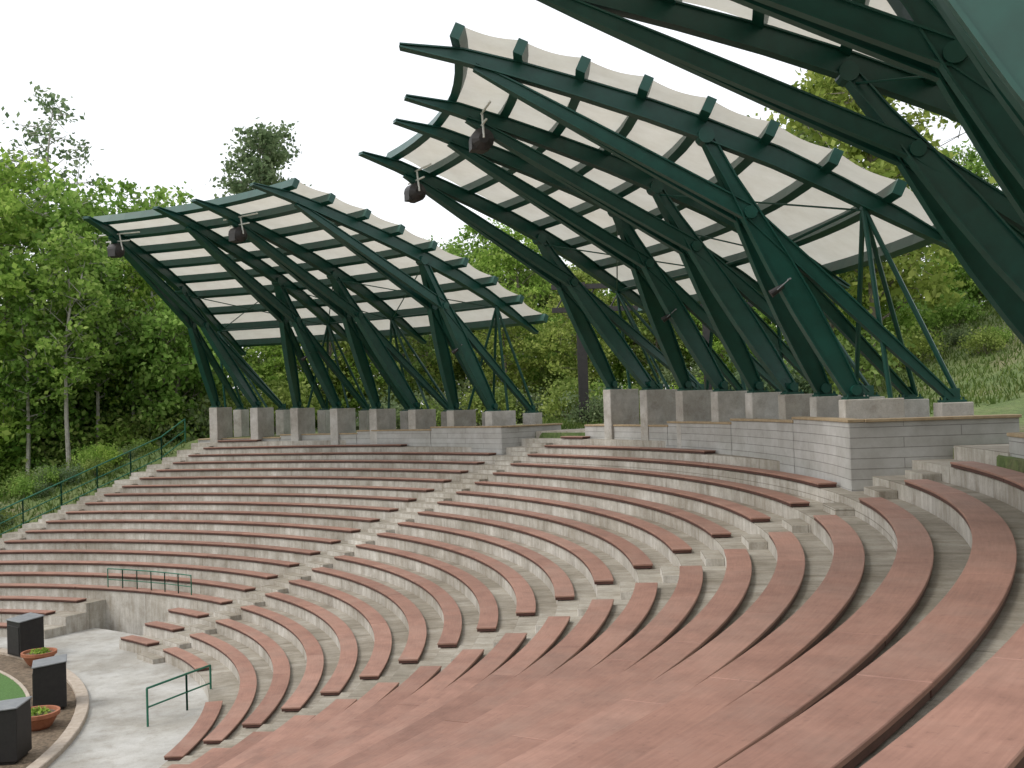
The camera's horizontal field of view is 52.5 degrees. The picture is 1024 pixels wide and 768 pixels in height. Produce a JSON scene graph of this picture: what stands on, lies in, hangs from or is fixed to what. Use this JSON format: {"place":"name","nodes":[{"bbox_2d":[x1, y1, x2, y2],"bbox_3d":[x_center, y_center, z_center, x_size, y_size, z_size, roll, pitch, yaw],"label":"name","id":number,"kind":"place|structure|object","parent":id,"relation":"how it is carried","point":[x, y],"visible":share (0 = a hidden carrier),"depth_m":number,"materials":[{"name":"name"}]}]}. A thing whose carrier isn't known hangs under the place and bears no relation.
{"place":"outdoors","nodes":[
{"label":"outdoors","id":0,"kind":"place"},
{"bbox_2d":[0,673,25,700],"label":"lawn","id":1,"kind":"structure","parent":0,"point":[10,688],"depth_m":31.34,"materials":[{"name":"green plant"}]},
{"bbox_2d":[0,654,75,767],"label":"gravel bed","id":2,"kind":"object","parent":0,"point":[21,671],"visible":0.32,"depth_m":28.34,"materials":[{"name":"brown gravel"}]},
{"bbox_2d":[0,696,31,764],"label":"stage loudspeaker cabinet","id":3,"kind":"object","parent":2,"relation":"on","point":[15,733],"visible":1,"depth_m":24.59,"materials":[{"name":"grey paint"}]},
{"bbox_2d":[6,612,44,656],"bbox_3d":[-16.867,8.726,35.974,0.980,1.367,0.900,-3,-1,38],"label":"stage loudspeaker cabinet","id":4,"kind":"object","parent":2,"relation":"on","point":[25,632],"visible":0.77,"depth_m":35.68,"materials":[{"name":"grey paint"}]},
{"bbox_2d":[20,647,56,666],"bbox_3d":[-15.756,9.064,34.566,1.120,0.564,1.120,-2,-1,0],"label":"terracotta planter","id":5,"kind":"object","parent":2,"relation":"on","point":[29,656],"visible":0.87,"depth_m":34.34,"materials":[{"name":"ceramic"}]},
{"bbox_2d":[31,705,60,730],"bbox_3d":[-12.562,8.821,27.468,1.120,0.560,1.120,-2,-1,0],"label":"terracotta planter","id":6,"kind":"object","parent":2,"relation":"on","point":[43,717],"visible":0.69,"depth_m":27.27,"materials":[{"name":"ceramic"}]},
{"bbox_2d":[32,654,66,709],"bbox_3d":[-13.073,8.472,29.376,0.900,1.367,0.980,-1,-1,-23],"label":"stage loudspeaker cabinet","id":7,"kind":"object","parent":2,"relation":"on","point":[49,681],"visible":0.82,"depth_m":28.98,"materials":[{"name":"grey paint"}]},
{"bbox_2d":[0,628,207,767],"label":"plaza paving","id":8,"kind":"structure","parent":0,"point":[116,732],"depth_m":29.45,"materials":[{"name":"concrete"}]},
{"bbox_2d":[146,664,211,726],"bbox_3d":[-9.123,8.552,28.521,0.067,1.079,2.566,-2,-1,23],"label":"green handrail","id":9,"kind":"object","parent":8,"relation":"on","point":[171,679],"visible":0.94,"depth_m":28.59,"materials":[{"name":"metal"}]},
{"bbox_2d":[0,443,941,763],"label":"aisle steps","id":10,"kind":"structure","parent":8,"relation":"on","point":[718,559],"depth_m":23.23,"materials":[{"name":"concrete"}]},
{"bbox_2d":[0,0,1001,408],"label":"sky","id":11,"kind":"structure","parent":0,"point":[160,86],"materials":[{"name":"white"}]},
{"bbox_2d":[0,306,1023,537],"bbox_3d":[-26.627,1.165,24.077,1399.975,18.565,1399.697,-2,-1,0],"label":"ground","id":12,"kind":"structure","parent":0,"point":[1014,406],"depth_m":47.74,"materials":[{"name":"green plant"}]},
{"bbox_2d":[0,670,29,696],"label":"lawn edging","id":13,"kind":"object","parent":12,"relation":"on","point":[22,686],"visible":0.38,"depth_m":32.08,"materials":[{"name":"concrete"}]},
{"bbox_2d":[0,255,65,474],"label":"birch tree","id":14,"kind":"object","parent":12,"relation":"on","point":[22,316],"visible":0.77,"depth_m":59.50,"materials":[{"name":"green plant"}]},
{"bbox_2d":[0,184,78,451],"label":"deciduous tree","id":15,"kind":"object","parent":12,"relation":"on","point":[9,284],"visible":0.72,"depth_m":59.40,"materials":[{"name":"green plant"}]},
{"bbox_2d":[0,648,88,767],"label":"kerb","id":16,"kind":"structure","parent":12,"relation":"on","point":[58,747],"depth_m":27.37,"materials":[{"name":"concrete"}]},
{"bbox_2d":[0,81,103,336],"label":"poplar tree","id":17,"kind":"object","parent":12,"relation":"on","point":[53,101],"visible":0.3,"depth_m":80.64,"materials":[{"name":"green plant"}]},
{"bbox_2d":[0,144,123,368],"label":"deciduous tree","id":18,"kind":"object","parent":12,"relation":"on","point":[11,175],"visible":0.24,"depth_m":65.00,"materials":[{"name":"green plant"}]},
{"bbox_2d":[20,221,125,471],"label":"birch tree","id":19,"kind":"object","parent":12,"relation":"on","point":[81,286],"visible":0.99,"depth_m":58.68,"materials":[{"name":"green plant"}]},
{"bbox_2d":[0,170,154,443],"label":"birch tree","id":20,"kind":"object","parent":12,"relation":"on","point":[84,206],"visible":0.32,"depth_m":63.16,"materials":[{"name":"green plant"}]},
{"bbox_2d":[28,187,153,393],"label":"deciduous tree","id":21,"kind":"object","parent":12,"relation":"on","point":[114,204],"visible":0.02,"depth_m":69.71,"materials":[{"name":"green plant"}]},
{"bbox_2d":[0,419,185,534],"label":"green railing","id":22,"kind":"object","parent":12,"relation":"on","point":[96,478],"visible":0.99,"depth_m":51.89,"materials":[{"name":"metal"}]},
{"bbox_2d":[47,239,154,437],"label":"birch tree","id":23,"kind":"object","parent":12,"relation":"on","point":[111,316],"visible":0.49,"depth_m":62.67,"materials":[{"name":"green plant"}]},
{"bbox_2d":[101,256,167,421],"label":"birch tree","id":24,"kind":"object","parent":12,"relation":"on","point":[135,292],"visible":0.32,"depth_m":64.56,"materials":[{"name":"green plant"}]},
{"bbox_2d":[94,176,193,351],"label":"birch tree","id":25,"kind":"object","parent":12,"relation":"on","point":[160,195],"visible":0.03,"depth_m":71.58,"materials":[{"name":"green plant"}]},
{"bbox_2d":[209,117,321,355],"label":"poplar tree","id":26,"kind":"object","parent":12,"relation":"on","point":[271,150],"visible":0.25,"depth_m":83.16,"materials":[{"name":"green plant"}]},
{"bbox_2d":[198,425,560,454],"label":"wall","id":27,"kind":"structure","parent":12,"relation":"on","point":[497,441],"depth_m":48.52,"materials":[{"name":"grey concrete"}]},
{"bbox_2d":[198,423,561,439],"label":"coping","id":28,"kind":"object","parent":27,"relation":"on","point":[405,430],"visible":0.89,"depth_m":50.20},
{"bbox_2d":[0,285,1014,526],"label":"understorey shrubs","id":29,"kind":"object","parent":12,"relation":"on","point":[106,445],"visible":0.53,"depth_m":59.95,"materials":[{"name":"green plant"}]},
{"bbox_2d":[0,428,1023,767],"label":"concrete seating tiers","id":30,"kind":"object","parent":12,"relation":"on","point":[936,518],"visible":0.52,"depth_m":34.11,"materials":[{"name":"grey concrete"}]},
{"bbox_2d":[0,609,55,614],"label":"curved bench","id":31,"kind":"object","parent":30,"relation":"on","point":[21,611],"visible":0.9,"depth_m":40.19,"materials":[{"name":"wood"}]},
{"bbox_2d":[0,596,86,602],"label":"curved bench","id":32,"kind":"object","parent":30,"relation":"on","point":[47,598],"visible":1,"depth_m":41.01,"materials":[{"name":"wood"}]},
{"bbox_2d":[0,583,232,604],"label":"curved bench","id":33,"kind":"object","parent":30,"relation":"on","point":[212,599],"visible":1,"depth_m":40.63,"materials":[{"name":"wood"}]},
{"bbox_2d":[0,572,255,591],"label":"curved bench","id":34,"kind":"object","parent":30,"relation":"on","point":[244,588],"visible":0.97,"depth_m":41.52,"materials":[{"name":"wood"}]},
{"bbox_2d":[0,560,277,578],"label":"curved bench","id":35,"kind":"object","parent":30,"relation":"on","point":[198,567],"visible":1,"depth_m":42.42,"materials":[{"name":"wood"}]},
{"bbox_2d":[120,635,159,645],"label":"curved bench","id":36,"kind":"object","parent":30,"relation":"on","point":[140,640],"visible":1,"depth_m":35.90,"materials":[{"name":"wood"}]},
{"bbox_2d":[107,568,191,594],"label":"green railing","id":37,"kind":"object","parent":30,"relation":"on","point":[151,582],"visible":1,"depth_m":40.01,"materials":[{"name":"metal"}]},
{"bbox_2d":[0,549,299,566],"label":"curved bench","id":38,"kind":"object","parent":30,"relation":"on","point":[244,558],"visible":1,"depth_m":43.24,"materials":[{"name":"wood"}]},
{"bbox_2d":[4,539,320,554],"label":"curved bench","id":39,"kind":"object","parent":30,"relation":"on","point":[265,547],"visible":1,"depth_m":44.14,"materials":[{"name":"wood"}]},
{"bbox_2d":[144,621,184,631],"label":"curved bench","id":40,"kind":"object","parent":30,"relation":"on","point":[165,626],"visible":1,"depth_m":36.52,"materials":[{"name":"wood"}]},
{"bbox_2d":[25,529,340,543],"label":"curved bench","id":41,"kind":"object","parent":30,"relation":"on","point":[293,537],"visible":1,"depth_m":44.87,"materials":[{"name":"wood"}]},
{"bbox_2d":[163,647,208,670],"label":"curved bench","id":42,"kind":"object","parent":30,"relation":"on","point":[194,662],"visible":0.91,"depth_m":33.09,"materials":[{"name":"wood"}]},
{"bbox_2d":[168,608,208,617],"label":"curved bench","id":43,"kind":"object","parent":30,"relation":"on","point":[191,613],"visible":1,"depth_m":37.13,"materials":[{"name":"wood"}]},
{"bbox_2d":[164,701,222,759],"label":"curved bench","id":44,"kind":"object","parent":30,"relation":"on","point":[192,739],"visible":0.97,"depth_m":25.27,"materials":[{"name":"wood"}]},
{"bbox_2d":[46,519,360,532],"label":"curved bench","id":45,"kind":"object","parent":30,"relation":"on","point":[328,528],"visible":1,"depth_m":45.47,"materials":[{"name":"wood"}]},
{"bbox_2d":[184,748,229,767],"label":"curved bench","id":46,"kind":"object","parent":30,"relation":"on","point":[207,757],"visible":0.56,"depth_m":21.32,"materials":[{"name":"wood"}]},
{"bbox_2d":[66,510,379,521],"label":"curved bench","id":47,"kind":"object","parent":30,"relation":"on","point":[352,518],"visible":1,"depth_m":46.34,"materials":[{"name":"wood"}]},
{"bbox_2d":[190,632,256,743],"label":"curved bench","id":48,"kind":"object","parent":30,"relation":"on","point":[227,726],"visible":0.99,"depth_m":27.77,"materials":[{"name":"wood"}]},
{"bbox_2d":[200,731,273,767],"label":"curved bench","id":49,"kind":"object","parent":30,"relation":"on","point":[249,741],"visible":0.59,"depth_m":20.73,"materials":[{"name":"wood"}]},
{"bbox_2d":[85,501,398,511],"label":"curved bench","id":50,"kind":"object","parent":30,"relation":"on","point":[374,508],"visible":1,"depth_m":46.82,"materials":[{"name":"wood"}]},
{"bbox_2d":[215,619,289,727],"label":"curved bench","id":51,"kind":"object","parent":30,"relation":"on","point":[264,711],"visible":1,"depth_m":27.95,"materials":[{"name":"wood"}]},
{"bbox_2d":[104,492,416,501],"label":"curved bench","id":52,"kind":"object","parent":30,"relation":"on","point":[403,499],"visible":1,"depth_m":47.50,"materials":[{"name":"wood"}]},
{"bbox_2d":[217,715,315,767],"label":"curved bench","id":53,"kind":"object","parent":30,"relation":"on","point":[292,724],"visible":0.59,"depth_m":20.20,"materials":[{"name":"wood"}]},
{"bbox_2d":[122,484,434,491],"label":"curved bench","id":54,"kind":"object","parent":30,"relation":"on","point":[299,486],"visible":1,"depth_m":48.12,"materials":[{"name":"wood"}]},
{"bbox_2d":[240,605,323,711],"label":"curved bench","id":55,"kind":"object","parent":30,"relation":"on","point":[300,697],"visible":1,"depth_m":28.26,"materials":[{"name":"wood"}]},
{"bbox_2d":[234,699,356,767],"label":"curved bench","id":56,"kind":"object","parent":30,"relation":"on","point":[335,708],"visible":0.59,"depth_m":19.61,"materials":[{"name":"wood"}]},
{"bbox_2d":[139,476,451,482],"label":"curved bench","id":57,"kind":"object","parent":30,"relation":"on","point":[316,477],"visible":1,"depth_m":48.71,"materials":[{"name":"wood"}]},
{"bbox_2d":[203,444,406,449],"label":"curved bench","id":58,"kind":"object","parent":30,"relation":"on","point":[318,446],"visible":1,"depth_m":53.20,"materials":[{"name":"wood"}]},
{"bbox_2d":[265,592,357,695],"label":"curved bench","id":59,"kind":"object","parent":30,"relation":"on","point":[338,681],"visible":1,"depth_m":28.55,"materials":[{"name":"wood"}]},
{"bbox_2d":[156,468,468,473],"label":"curved bench","id":60,"kind":"object","parent":30,"relation":"on","point":[331,469],"visible":1,"depth_m":49.47,"materials":[{"name":"wood"}]},
{"bbox_2d":[82,178,548,444],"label":"green steel canopy","id":61,"kind":"object","parent":30,"relation":"on","point":[309,269],"visible":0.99,"depth_m":49.65,"materials":[{"name":"metal"}]},
{"bbox_2d":[99,231,139,257],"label":"hanging loudspeaker","id":62,"kind":"object","parent":61,"relation":"hanging from","point":[115,250],"visible":0.94,"depth_m":47.01,"materials":[{"name":"metal"}]},
{"bbox_2d":[223,213,257,242],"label":"hanging loudspeaker","id":63,"kind":"object","parent":61,"relation":"hanging from","point":[237,234],"visible":0.99,"depth_m":43.86,"materials":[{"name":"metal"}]},
{"bbox_2d":[251,682,398,767],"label":"curved bench","id":64,"kind":"object","parent":30,"relation":"on","point":[377,692],"visible":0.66,"depth_m":19.00,"materials":[{"name":"wood"}]},
{"bbox_2d":[172,460,484,464],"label":"curved bench","id":65,"kind":"object","parent":30,"relation":"on","point":[353,461],"visible":1,"depth_m":50.10,"materials":[{"name":"wood"}]},
{"bbox_2d":[288,579,391,679],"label":"curved bench","id":66,"kind":"object","parent":30,"relation":"on","point":[374,668],"visible":1,"depth_m":28.83,"materials":[{"name":"wood"}]},
{"bbox_2d":[188,452,495,456],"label":"curved bench","id":67,"kind":"object","parent":30,"relation":"on","point":[366,453],"visible":1,"depth_m":50.79,"materials":[{"name":"wood"}]},
{"bbox_2d":[268,666,441,767],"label":"curved bench","id":68,"kind":"object","parent":30,"relation":"on","point":[419,678],"visible":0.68,"depth_m":18.30,"materials":[{"name":"wood"}]},
{"bbox_2d":[311,567,426,663],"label":"curved bench","id":69,"kind":"object","parent":30,"relation":"on","point":[412,652],"visible":1,"depth_m":29.10,"materials":[{"name":"wood"}]},
{"bbox_2d":[287,649,483,767],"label":"curved bench","id":70,"kind":"object","parent":30,"relation":"on","point":[463,662],"visible":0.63,"depth_m":17.68,"materials":[{"name":"wood"}]},
{"bbox_2d":[334,555,461,647],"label":"curved bench","id":71,"kind":"object","parent":30,"relation":"on","point":[452,627],"visible":1,"depth_m":29.25,"materials":[{"name":"wood"}]},
{"bbox_2d":[307,633,526,767],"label":"curved bench","id":72,"kind":"object","parent":30,"relation":"on","point":[503,651],"visible":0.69,"depth_m":16.84,"materials":[{"name":"wood"}]},
{"bbox_2d":[356,544,497,631],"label":"curved bench","id":73,"kind":"object","parent":30,"relation":"on","point":[488,606],"visible":1,"depth_m":29.62,"materials":[{"name":"wood"}]},
{"bbox_2d":[328,616,569,767],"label":"curved bench","id":74,"kind":"object","parent":30,"relation":"on","point":[543,641],"visible":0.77,"depth_m":15.93,"materials":[{"name":"wood"}]},
{"bbox_2d":[377,532,535,615],"bbox_3d":[-1.561,5.454,31.694,2.008,0.144,16.797,-1,-1,-18],"label":"curved bench","id":75,"kind":"object","parent":30,"relation":"on","point":[522,590],"visible":1,"depth_m":29.87,"materials":[{"name":"wood"}]},
{"bbox_2d":[354,599,613,767],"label":"curved bench","id":76,"kind":"object","parent":30,"relation":"on","point":[580,636],"visible":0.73,"depth_m":15.06,"materials":[{"name":"wood"}]},
{"bbox_2d":[397,522,574,599],"bbox_3d":[-0.735,5.104,31.966,2.053,0.142,17.359,-1,-1,-18],"label":"curved bench","id":77,"kind":"object","parent":30,"relation":"on","point":[560,580],"visible":1,"depth_m":30.13,"materials":[{"name":"wood"}]},
{"bbox_2d":[417,511,613,584],"bbox_3d":[0.090,4.755,32.238,2.098,0.140,17.922,-1,-1,-18],"label":"curved bench","id":78,"kind":"object","parent":30,"relation":"on","point":[598,569],"visible":1,"depth_m":30.28,"materials":[{"name":"wood"}]},
{"bbox_2d":[381,582,657,767],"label":"curved bench","id":79,"kind":"object","parent":30,"relation":"on","point":[623,628],"visible":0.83,"depth_m":14.06,"materials":[{"name":"wood"}]},
{"bbox_2d":[437,501,652,568],"bbox_3d":[0.916,4.404,32.510,2.143,0.143,18.485,-1,-1,-18],"label":"curved bench","id":80,"kind":"object","parent":30,"relation":"on","point":[637,558],"visible":1,"depth_m":30.46,"materials":[{"name":"wood"}]},
{"bbox_2d":[412,566,702,767],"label":"curved bench","id":81,"kind":"object","parent":30,"relation":"on","point":[664,625],"visible":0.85,"depth_m":12.92,"materials":[{"name":"wood"}]},
{"bbox_2d":[456,491,691,552],"bbox_3d":[1.742,4.057,32.782,2.189,0.143,19.047,-1,-1,-18],"label":"curved bench","id":82,"kind":"object","parent":30,"relation":"on","point":[672,542],"visible":1,"depth_m":30.71,"materials":[{"name":"wood"}]},
{"bbox_2d":[450,549,751,767],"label":"curved bench","id":83,"kind":"object","parent":30,"relation":"on","point":[708,623],"visible":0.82,"depth_m":11.73,"materials":[{"name":"wood"}]},
{"bbox_2d":[474,481,730,537],"bbox_3d":[2.568,3.711,33.053,2.234,0.142,19.610,-1,-1,-18],"label":"curved bench","id":84,"kind":"object","parent":30,"relation":"on","point":[711,529],"visible":1,"depth_m":30.80,"materials":[{"name":"wood"}]},
{"bbox_2d":[544,445,715,453],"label":"curved bench","id":85,"kind":"object","parent":30,"relation":"on","point":[695,451],"visible":1,"depth_m":38.94,"materials":[{"name":"wood"}]},
{"bbox_2d":[493,472,770,522],"bbox_3d":[3.393,3.366,33.325,2.279,0.142,20.173,-1,-1,-18],"label":"curved bench","id":86,"kind":"object","parent":30,"relation":"on","point":[750,514],"visible":1,"depth_m":31.02,"materials":[{"name":"wood"}]},
{"bbox_2d":[496,532,804,767],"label":"curved bench","id":87,"kind":"object","parent":30,"relation":"on","point":[757,621],"visible":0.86,"depth_m":10.55,"materials":[{"name":"wood"}]},
{"bbox_2d":[510,463,809,506],"bbox_3d":[4.219,3.024,33.596,2.324,0.138,20.735,-1,-1,-18],"label":"curved bench","id":88,"kind":"object","parent":30,"relation":"on","point":[789,500],"visible":1,"depth_m":31.20,"materials":[{"name":"wood"}]},
{"bbox_2d":[358,22,973,447],"bbox_3d":[3.041,-2.832,34.728,16.285,11.283,20.738,-2,-1,0],"label":"green steel canopy","id":89,"kind":"object","parent":30,"relation":"on","point":[656,202],"visible":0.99,"depth_m":30.20,"materials":[{"name":"metal"}]},
{"bbox_2d":[404,163,431,202],"bbox_3d":[-3.334,-6.984,36.494,0.660,1.104,2.210,-1,-1,-31],"label":"hanging loudspeaker","id":90,"kind":"object","parent":89,"relation":"hanging from","point":[414,192],"visible":0.93,"depth_m":36.39,"materials":[{"name":"metal"}]},
{"bbox_2d":[469,101,493,153],"bbox_3d":[-0.839,-7.204,29.557,0.660,1.104,2.210,-2,-1,-14],"label":"hanging loudspeaker","id":91,"kind":"object","parent":89,"relation":"hanging from","point":[481,140],"visible":0.87,"depth_m":29.47,"materials":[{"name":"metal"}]},
{"bbox_2d":[527,453,836,487],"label":"curved bench","id":92,"kind":"object","parent":30,"relation":"on","point":[817,482],"visible":0.99,"depth_m":32.13,"materials":[{"name":"wood"}]},
{"bbox_2d":[551,515,864,767],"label":"curved bench","id":93,"kind":"object","parent":30,"relation":"on","point":[810,622],"visible":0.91,"depth_m":9.27,"materials":[{"name":"wood"}]},
{"bbox_2d":[621,497,933,767],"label":"curved bench","id":94,"kind":"object","parent":30,"relation":"on","point":[860,638],"visible":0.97,"depth_m":7.86,"materials":[{"name":"wood"}]},
{"bbox_2d":[536,0,1023,344],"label":"green steel canopy","id":95,"kind":"object","parent":30,"relation":"on","point":[961,62],"visible":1,"depth_m":19.75,"materials":[{"name":"metal"}]},
{"bbox_2d":[718,479,1016,767],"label":"curved bench","id":96,"kind":"object","parent":30,"relation":"on","point":[858,718],"visible":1,"depth_m":6.52,"materials":[{"name":"wood"}]},
{"bbox_2d":[859,461,1023,767],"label":"curved bench","id":97,"kind":"object","parent":30,"relation":"on","point":[975,719],"visible":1,"depth_m":4.41,"materials":[{"name":"wood"}]},
{"bbox_2d":[0,139,1023,499],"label":"woodland","id":98,"kind":"object","parent":12,"relation":"on","point":[552,347],"visible":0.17,"depth_m":68.60,"materials":[{"name":"green plant"}]},
{"bbox_2d":[0,302,1023,535],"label":"meadow grass","id":99,"kind":"structure","parent":12,"relation":"on","point":[568,425],"depth_m":48.91,"materials":[{"name":"green plant"}]},
{"bbox_2d":[551,282,753,423],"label":"dark steel gantry","id":100,"kind":"object","parent":12,"relation":"on","point":[582,364],"visible":0.23,"depth_m":53.79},
{"bbox_2d":[585,418,1019,490],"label":"wall","id":101,"kind":"structure","parent":12,"relation":"on","point":[858,456],"depth_m":24.56,"materials":[{"name":"grey concrete"}]},
{"bbox_2d":[584,414,1021,426],"bbox_3d":[6.386,1.269,33.812,3.846,0.434,23.029,-1,-1,-17],"label":"coping","id":102,"kind":"object","parent":101,"relation":"on","point":[844,420],"visible":0.9,"depth_m":24.44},
{"bbox_2d":[760,80,915,333],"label":"deciduous tree","id":103,"kind":"object","parent":12,"relation":"on","point":[803,136],"visible":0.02,"depth_m":56.30,"materials":[{"name":"green plant"}]},
{"bbox_2d":[746,68,996,374],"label":"deciduous tree","id":104,"kind":"object","parent":12,"relation":"on","point":[932,290],"visible":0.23,"depth_m":51.06,"materials":[{"name":"green plant"}]},
{"bbox_2d":[1009,437,1023,458],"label":"wall","id":105,"kind":"structure","parent":12,"relation":"on","point":[1016,446],"depth_m":19.50,"materials":[{"name":"grey concrete"}]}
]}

